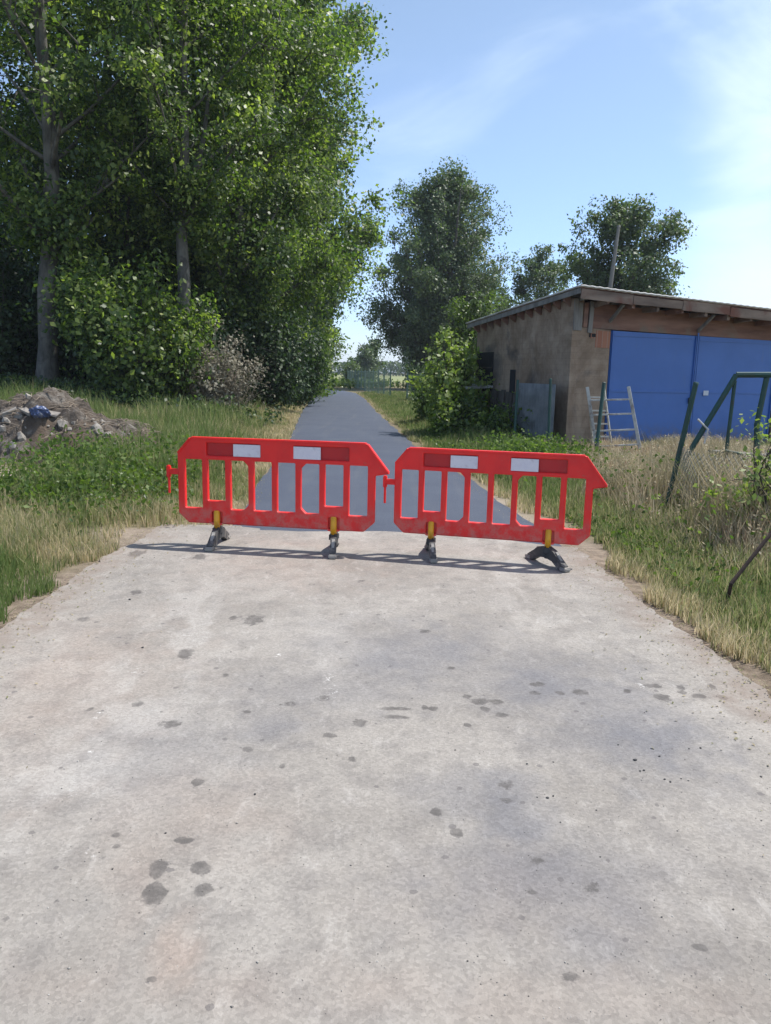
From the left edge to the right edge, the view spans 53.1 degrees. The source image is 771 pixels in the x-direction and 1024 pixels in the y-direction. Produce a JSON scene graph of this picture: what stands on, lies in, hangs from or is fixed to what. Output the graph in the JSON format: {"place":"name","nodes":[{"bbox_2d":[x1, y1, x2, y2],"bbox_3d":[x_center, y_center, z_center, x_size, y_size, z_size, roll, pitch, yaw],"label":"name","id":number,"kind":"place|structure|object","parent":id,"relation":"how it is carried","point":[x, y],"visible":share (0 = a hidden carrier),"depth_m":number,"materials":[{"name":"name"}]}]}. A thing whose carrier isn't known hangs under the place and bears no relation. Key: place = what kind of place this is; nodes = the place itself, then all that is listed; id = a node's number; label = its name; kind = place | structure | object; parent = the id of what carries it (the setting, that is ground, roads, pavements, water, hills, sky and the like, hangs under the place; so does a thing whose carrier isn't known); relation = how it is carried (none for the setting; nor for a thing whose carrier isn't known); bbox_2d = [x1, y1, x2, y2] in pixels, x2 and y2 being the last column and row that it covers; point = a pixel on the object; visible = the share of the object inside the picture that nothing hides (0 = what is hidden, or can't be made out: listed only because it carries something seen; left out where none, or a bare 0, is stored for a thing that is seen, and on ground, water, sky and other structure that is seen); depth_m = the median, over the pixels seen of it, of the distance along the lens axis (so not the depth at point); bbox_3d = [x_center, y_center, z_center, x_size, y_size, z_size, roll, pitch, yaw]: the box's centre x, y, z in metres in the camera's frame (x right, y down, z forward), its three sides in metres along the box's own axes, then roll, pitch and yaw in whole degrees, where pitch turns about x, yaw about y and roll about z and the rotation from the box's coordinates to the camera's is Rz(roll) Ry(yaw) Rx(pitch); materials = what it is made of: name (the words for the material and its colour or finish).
{"place":"outdoors","nodes":[
{"label":"outdoors","id":0,"kind":"place"},
{"bbox_2d":[0,370,309,623],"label":"verge grass","id":1,"kind":"structure","parent":0,"point":[183,420],"depth_m":8.90,"materials":[{"name":"green plant"}]},
{"bbox_2d":[329,374,409,382],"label":"meadow","id":2,"kind":"structure","parent":0,"point":[398,378],"depth_m":209.99,"materials":[{"name":"green plant"}]},
{"bbox_2d":[0,524,770,1023],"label":"road","id":3,"kind":"structure","parent":0,"point":[300,696],"depth_m":2.99,"materials":[{"name":"grey concrete"}]},
{"bbox_2d":[166,436,389,558],"bbox_3d":[-1.000,-0.160,7.004,2.088,0.997,0.612,3,10,9],"label":"road barrier","id":4,"kind":"object","parent":3,"relation":"on","point":[300,454],"visible":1,"depth_m":6.96,"materials":[{"name":"red plastic"}]},
{"bbox_2d":[0,420,770,854],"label":"leaf litter","id":5,"kind":"object","parent":3,"relation":"on","point":[516,550],"visible":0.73,"depth_m":5.05,"materials":[{"name":"plant"}]},
{"bbox_2d":[0,534,770,1022],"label":"grit","id":6,"kind":"object","parent":3,"relation":"on","point":[398,780],"visible":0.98,"depth_m":2.94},
{"bbox_2d":[383,447,607,571],"bbox_3d":[0.914,-0.052,6.721,1.936,0.964,0.598,4,11,14],"label":"road barrier","id":7,"kind":"object","parent":3,"relation":"on","point":[466,463],"visible":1,"depth_m":6.67,"materials":[{"name":"red plastic"}]},
{"bbox_2d":[0,373,770,698],"bbox_3d":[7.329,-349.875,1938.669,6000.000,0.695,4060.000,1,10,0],"label":"ground","id":8,"kind":"structure","parent":0,"point":[598,551],"depth_m":6.41,"materials":[{"name":"soil"}]},
{"bbox_2d":[5,254,35,289],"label":"shrub","id":9,"kind":"object","parent":8,"relation":"on","point":[22,267],"depth_m":35.02,"materials":[{"name":"green plant"}]},
{"bbox_2d":[0,241,85,383],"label":"shrub","id":10,"kind":"object","parent":8,"relation":"on","point":[8,361],"visible":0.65,"depth_m":24.86,"materials":[{"name":"green plant"}]},
{"bbox_2d":[0,3,100,298],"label":"poplar tree","id":11,"kind":"object","parent":8,"relation":"on","point":[6,250],"visible":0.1,"depth_m":29.03,"materials":[{"name":"green plant"}]},
{"bbox_2d":[0,65,143,278],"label":"poplar tree","id":12,"kind":"object","parent":8,"relation":"on","point":[27,85],"visible":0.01,"depth_m":37.10,"materials":[{"name":"green plant"}]},
{"bbox_2d":[0,246,158,387],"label":"shrub","id":13,"kind":"object","parent":8,"relation":"on","point":[69,361],"visible":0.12,"depth_m":25.34,"materials":[{"name":"green plant"}]},
{"bbox_2d":[0,387,167,466],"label":"rubble heap","id":14,"kind":"object","parent":8,"relation":"on","point":[19,423],"visible":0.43,"depth_m":12.11,"materials":[{"name":"soil"}]},
{"bbox_2d":[28,405,50,418],"bbox_3d":[-5.343,-1.549,11.924,0.359,0.207,0.249,1,10,0],"label":"blue sack","id":15,"kind":"object","parent":14,"relation":"on","point":[36,411],"visible":1,"depth_m":11.86,"materials":[{"name":"blue plastic"}]},
{"bbox_2d":[0,0,200,384],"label":"poplar tree","id":16,"kind":"object","parent":8,"relation":"on","point":[45,229],"visible":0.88,"depth_m":22.61,"materials":[{"name":"green plant"}]},
{"bbox_2d":[0,424,236,535],"bbox_3d":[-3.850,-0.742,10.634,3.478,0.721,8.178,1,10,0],"label":"leafy weeds","id":17,"kind":"object","parent":8,"relation":"on","point":[62,452],"visible":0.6,"depth_m":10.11,"materials":[{"name":"green plant"}]},
{"bbox_2d":[16,235,229,405],"bbox_3d":[-7.398,-5.501,22.605,5.553,5.261,6.313,1,10,0],"label":"shrub","id":18,"kind":"object","parent":8,"relation":"on","point":[119,344],"visible":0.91,"depth_m":21.96,"materials":[{"name":"green plant"}]},
{"bbox_2d":[0,0,270,306],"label":"poplar tree","id":19,"kind":"object","parent":8,"relation":"on","point":[136,227],"visible":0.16,"depth_m":25.88,"materials":[{"name":"green plant"}]},
{"bbox_2d":[0,372,283,425],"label":"leafy weeds","id":20,"kind":"object","parent":8,"relation":"on","point":[122,399],"visible":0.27,"depth_m":21.66,"materials":[{"name":"green plant"}]},
{"bbox_2d":[120,270,241,399],"bbox_3d":[-7.597,-5.792,26.017,4.976,4.729,6.529,-4,11,-26],"label":"shrub","id":21,"kind":"object","parent":8,"relation":"on","point":[215,337],"visible":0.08,"depth_m":25.33,"materials":[{"name":"green plant"}]},
{"bbox_2d":[50,0,312,400],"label":"poplar tree","id":22,"kind":"object","parent":8,"relation":"on","point":[186,204],"visible":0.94,"depth_m":22.88,"materials":[{"name":"green plant"}]},
{"bbox_2d":[67,3,361,308],"bbox_3d":[-8.431,-16.583,35.358,12.135,22.476,13.250,7,12,30],"label":"poplar tree","id":23,"kind":"object","parent":8,"relation":"on","point":[285,160],"visible":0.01,"depth_m":33.33,"materials":[{"name":"green plant"}]},
{"bbox_2d":[170,315,274,415],"bbox_3d":[-5.330,-4.573,24.047,3.256,3.446,3.220,9,13,37],"label":"dry bush","id":24,"kind":"object","parent":8,"relation":"on","point":[228,386],"visible":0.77,"depth_m":23.70,"materials":[{"name":"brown plant"}]},
{"bbox_2d":[80,0,393,360],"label":"poplar tree","id":25,"kind":"object","parent":8,"relation":"on","point":[256,276],"visible":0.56,"depth_m":27.43,"materials":[{"name":"green plant"}]},
{"bbox_2d":[204,289,347,408],"bbox_3d":[-4.735,-6.355,29.628,5.772,5.142,5.522,-5,12,-32],"label":"shrub","id":26,"kind":"object","parent":8,"relation":"on","point":[287,376],"visible":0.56,"depth_m":28.75,"materials":[{"name":"green plant"}]},
{"bbox_2d":[274,296,346,406],"bbox_3d":[-4.623,-7.407,34.025,5.769,5.764,6.052,1,10,0],"label":"shrub","id":27,"kind":"object","parent":8,"relation":"on","point":[315,376],"visible":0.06,"depth_m":34.84,"materials":[{"name":"green plant"}]},
{"bbox_2d":[289,306,344,401],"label":"shrub","id":28,"kind":"object","parent":8,"relation":"on","point":[315,321],"visible":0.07,"depth_m":40.05,"materials":[{"name":"green plant"}]},
{"bbox_2d":[228,0,415,328],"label":"poplar tree","id":29,"kind":"object","parent":8,"relation":"on","point":[359,31],"visible":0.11,"depth_m":38.84,"materials":[{"name":"green plant"}]},
{"bbox_2d":[312,316,350,395],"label":"shrub","id":30,"kind":"object","parent":8,"relation":"on","point":[339,346],"visible":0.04,"depth_m":49.02,"materials":[{"name":"green plant"}]},
{"bbox_2d":[272,89,393,360],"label":"poplar tree","id":31,"kind":"object","parent":8,"relation":"on","point":[372,238],"visible":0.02,"depth_m":53.44,"materials":[{"name":"green plant"}]},
{"bbox_2d":[339,359,362,381],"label":"shrub","id":32,"kind":"object","parent":8,"relation":"on","point":[349,367],"visible":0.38,"depth_m":86.11,"materials":[{"name":"green plant"}]},
{"bbox_2d":[345,336,386,380],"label":"tree","id":33,"kind":"object","parent":8,"relation":"on","point":[363,356],"visible":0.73,"depth_m":136.41,"materials":[{"name":"green plant"}]},
{"bbox_2d":[327,377,406,388],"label":"field weeds","id":34,"kind":"object","parent":8,"relation":"on","point":[344,383],"visible":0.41,"depth_m":76.34,"materials":[{"name":"green plant"}]},
{"bbox_2d":[347,369,390,394],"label":"rod fence","id":35,"kind":"object","parent":8,"relation":"on","point":[381,386],"visible":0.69,"depth_m":60.35,"materials":[{"name":"metal"}]},
{"bbox_2d":[331,361,407,375],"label":"distant treeline","id":36,"kind":"object","parent":8,"relation":"on","point":[389,365],"visible":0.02,"depth_m":330.39,"materials":[{"name":"green plant"}]},
{"bbox_2d":[400,355,443,391],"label":"shrub","id":37,"kind":"object","parent":8,"relation":"on","point":[416,369],"visible":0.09,"depth_m":60.60,"materials":[{"name":"green plant"}]},
{"bbox_2d":[405,372,441,421],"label":"elder bush","id":38,"kind":"object","parent":8,"relation":"on","point":[420,409],"visible":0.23,"depth_m":24.50,"materials":[{"name":"green plant"}]},
{"bbox_2d":[349,154,521,383],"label":"poplar tree","id":39,"kind":"object","parent":8,"relation":"on","point":[443,245],"visible":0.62,"depth_m":68.94,"materials":[{"name":"green plant"}]},
{"bbox_2d":[406,372,474,397],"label":"rod fence","id":40,"kind":"object","parent":8,"relation":"on","point":[407,392],"visible":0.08,"depth_m":42.85,"materials":[{"name":"metal"}]},
{"bbox_2d":[406,316,495,430],"bbox_3d":[1.903,-3.513,20.316,2.552,3.178,2.534,-3,11,-23],"label":"elder bush","id":41,"kind":"object","parent":8,"relation":"on","point":[460,370],"visible":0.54,"depth_m":20.06,"materials":[{"name":"green plant"}]},
{"bbox_2d":[426,385,480,437],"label":"elder bush","id":42,"kind":"object","parent":8,"relation":"on","point":[450,421],"visible":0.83,"depth_m":18.79,"materials":[{"name":"green plant"}]},
{"bbox_2d":[414,382,499,435],"bbox_3d":[1.852,-2.612,19.594,2.278,1.603,1.941,1,10,0],"label":"bush","id":43,"kind":"object","parent":8,"relation":"on","point":[474,402],"visible":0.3,"depth_m":19.44,"materials":[{"name":"green plant"}]},
{"bbox_2d":[420,429,498,448],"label":"leafy weeds","id":44,"kind":"object","parent":8,"relation":"on","point":[439,445],"visible":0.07,"depth_m":17.49,"materials":[{"name":"green plant"}]},
{"bbox_2d":[424,289,504,398],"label":"tree","id":45,"kind":"object","parent":8,"relation":"on","point":[463,314],"visible":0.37,"depth_m":41.29,"materials":[{"name":"green plant"}]},
{"bbox_2d":[441,384,492,411],"bbox_3d":[2.134,-2.756,20.914,0.951,1.393,1.500,-2,11,-18],"label":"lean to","id":46,"kind":"object","parent":8,"relation":"on","point":[476,386],"visible":0.18,"depth_m":20.14,"materials":[{"name":"grey wood"}]},
{"bbox_2d":[455,391,532,436],"bbox_3d":[2.711,-2.153,17.962,1.953,1.311,1.695,11,14,43],"label":"bush","id":47,"kind":"object","parent":8,"relation":"on","point":[504,421],"visible":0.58,"depth_m":17.90,"materials":[{"name":"green plant"}]},
{"bbox_2d":[488,389,515,431],"bbox_3d":[2.970,-2.387,19.236,0.183,1.314,1.870,-2,11,-18],"label":"board fence","id":48,"kind":"object","parent":8,"relation":"on","point":[509,398],"visible":0.21,"depth_m":19.30,"materials":[{"name":"grey wood"}]},
{"bbox_2d":[513,380,518,438],"bbox_3d":[2.879,-2.162,17.029,0.066,1.496,0.169,4,11,17],"label":"fence post","id":49,"kind":"object","parent":8,"relation":"on","point":[516,402],"visible":0.83,"depth_m":16.98,"materials":[{"name":"metal"}]},
{"bbox_2d":[495,242,573,309],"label":"poplar tree","id":50,"kind":"object","parent":8,"relation":"on","point":[534,279],"visible":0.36,"depth_m":79.88,"materials":[{"name":"green plant"}]},
{"bbox_2d":[516,383,555,438],"bbox_3d":[3.351,-2.187,17.444,0.046,1.420,1.748,-2,11,-18],"label":"corrugated panel","id":51,"kind":"object","parent":8,"relation":"on","point":[533,397],"visible":0.62,"depth_m":17.34,"materials":[{"name":"grey metal"}]},
{"bbox_2d":[547,378,551,440],"bbox_3d":[3.288,-1.909,15.496,0.091,1.528,0.061,1,10,0],"label":"fence post","id":52,"kind":"object","parent":8,"relation":"on","point":[549,404],"visible":0.83,"depth_m":15.44,"materials":[{"name":"metal"}]},
{"bbox_2d":[459,427,645,482],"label":"leafy weeds","id":53,"kind":"object","parent":8,"relation":"on","point":[543,447],"visible":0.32,"depth_m":13.02,"materials":[{"name":"green plant"}]},
{"bbox_2d":[594,382,605,448],"bbox_3d":[4.032,-1.628,14.558,0.077,1.635,0.458,6,11,26],"label":"fence post","id":54,"kind":"object","parent":8,"relation":"on","point":[600,411],"visible":0.83,"depth_m":14.54,"materials":[{"name":"metal"}]},
{"bbox_2d":[586,386,640,449],"bbox_3d":[4.403,-1.714,15.144,1.152,1.520,0.998,1,10,0],"label":"step ladder","id":55,"kind":"object","parent":8,"relation":"on","point":[592,424],"visible":0.66,"depth_m":14.81,"materials":[{"name":"metal"}]},
{"bbox_2d":[608,225,620,288],"bbox_3d":[8.258,-7.000,29.189,0.747,7.366,0.280,1,10,0],"label":"pole","id":56,"kind":"object","parent":8,"relation":"on","point":[611,277],"visible":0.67,"depth_m":28.69,"materials":[{"name":"grey metal"}]},
{"bbox_2d":[465,285,770,442],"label":"garage","id":57,"kind":"structure","parent":8,"relation":"on","point":[659,354],"depth_m":17.45,"materials":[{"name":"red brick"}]},
{"bbox_2d":[476,349,493,390],"bbox_3d":[2.663,-3.825,20.682,0.063,1.100,1.020,-2,11,-18],"label":"window","id":58,"kind":"structure","parent":57,"relation":"in","point":[486,363],"depth_m":20.59,"materials":[{"name":"black glass"}]},
{"bbox_2d":[509,370,515,392],"bbox_3d":[3.167,-3.247,19.235,0.024,0.600,0.260,-2,11,-18],"label":"slot window","id":59,"kind":"structure","parent":57,"relation":"in","point":[512,372],"depth_m":19.20,"materials":[{"name":"black glass"}]},
{"bbox_2d":[603,331,698,442],"bbox_3d":[6.007,-2.731,17.446,2.290,2.660,0.100,-2,11,-18],"label":"door","id":60,"kind":"structure","parent":57,"relation":"in","point":[658,369],"depth_m":17.42,"materials":[{"name":"blue paint"}]},
{"bbox_2d":[688,336,770,441],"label":"door","id":61,"kind":"structure","parent":57,"relation":"in","point":[718,358],"depth_m":18.07,"materials":[{"name":"blue paint"}]},
{"bbox_2d":[549,192,698,297],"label":"poplar tree","id":62,"kind":"object","parent":8,"relation":"on","point":[632,223],"visible":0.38,"depth_m":52.02,"materials":[{"name":"green plant"}]},
{"bbox_2d":[547,447,707,478],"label":"leafy weeds","id":63,"kind":"object","parent":8,"relation":"on","point":[635,457],"visible":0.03,"depth_m":13.35,"materials":[{"name":"green plant"}]},
{"bbox_2d":[526,444,770,582],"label":"leafy weeds","id":64,"kind":"object","parent":8,"relation":"on","point":[662,504],"visible":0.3,"depth_m":8.10,"materials":[{"name":"green plant"}]},
{"bbox_2d":[564,500,770,603],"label":"leafy weeds","id":65,"kind":"object","parent":8,"relation":"on","point":[656,544],"visible":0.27,"depth_m":7.02,"materials":[{"name":"green plant"}]},
{"bbox_2d":[664,382,698,509],"bbox_3d":[3.364,-0.640,8.849,0.313,1.692,0.066,11,14,42],"label":"fence post","id":66,"kind":"object","parent":8,"relation":"on","point":[686,422],"visible":0.83,"depth_m":8.77,"materials":[{"name":"green metal"}]},
{"bbox_2d":[673,443,770,512],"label":"chain link net","id":67,"kind":"object","parent":66,"relation":"hanging from","point":[687,472],"visible":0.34,"depth_m":8.56,"materials":[{"name":"metal"}]},
{"bbox_2d":[681,372,770,467],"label":"gate frame","id":68,"kind":"object","parent":8,"relation":"on","point":[765,376],"visible":0.58,"depth_m":9.77,"materials":[{"name":"green paint"}]},
{"bbox_2d":[689,407,770,546],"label":"sapling","id":69,"kind":"object","parent":8,"relation":"on","point":[757,465],"visible":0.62,"depth_m":7.05,"materials":[{"name":"green plant"}]},
{"bbox_2d":[708,450,765,465],"bbox_3d":[4.818,-0.446,10.369,0.950,0.751,0.220,1,10,0],"label":"plank","id":70,"kind":"object","parent":8,"relation":"on","point":[729,454],"visible":0.14,"depth_m":10.27,"materials":[{"name":"grey wood"}]},
{"bbox_2d":[726,531,770,601],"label":"iron bar","id":71,"kind":"object","parent":8,"relation":"on","point":[749,560],"visible":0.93,"depth_m":5.54,"materials":[{"name":"metal"}]},
{"bbox_2d":[0,0,770,372],"label":"sky","id":72,"kind":"structure","parent":0,"point":[555,106],"materials":[{"name":"blue"}]},
{"bbox_2d":[233,389,561,546],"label":"path","id":73,"kind":"structure","parent":0,"point":[343,416],"depth_m":11.40,"materials":[{"name":"grey asphalt"}]},
{"bbox_2d":[356,390,770,673],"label":"verge grass","id":74,"kind":"structure","parent":0,"point":[393,407],"depth_m":6.62,"materials":[{"name":"green plant"}]},
{"bbox_2d":[534,431,770,572],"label":"dry grass","id":75,"kind":"structure","parent":0,"point":[722,517],"depth_m":8.63,"materials":[{"name":"plant"}]}
]}

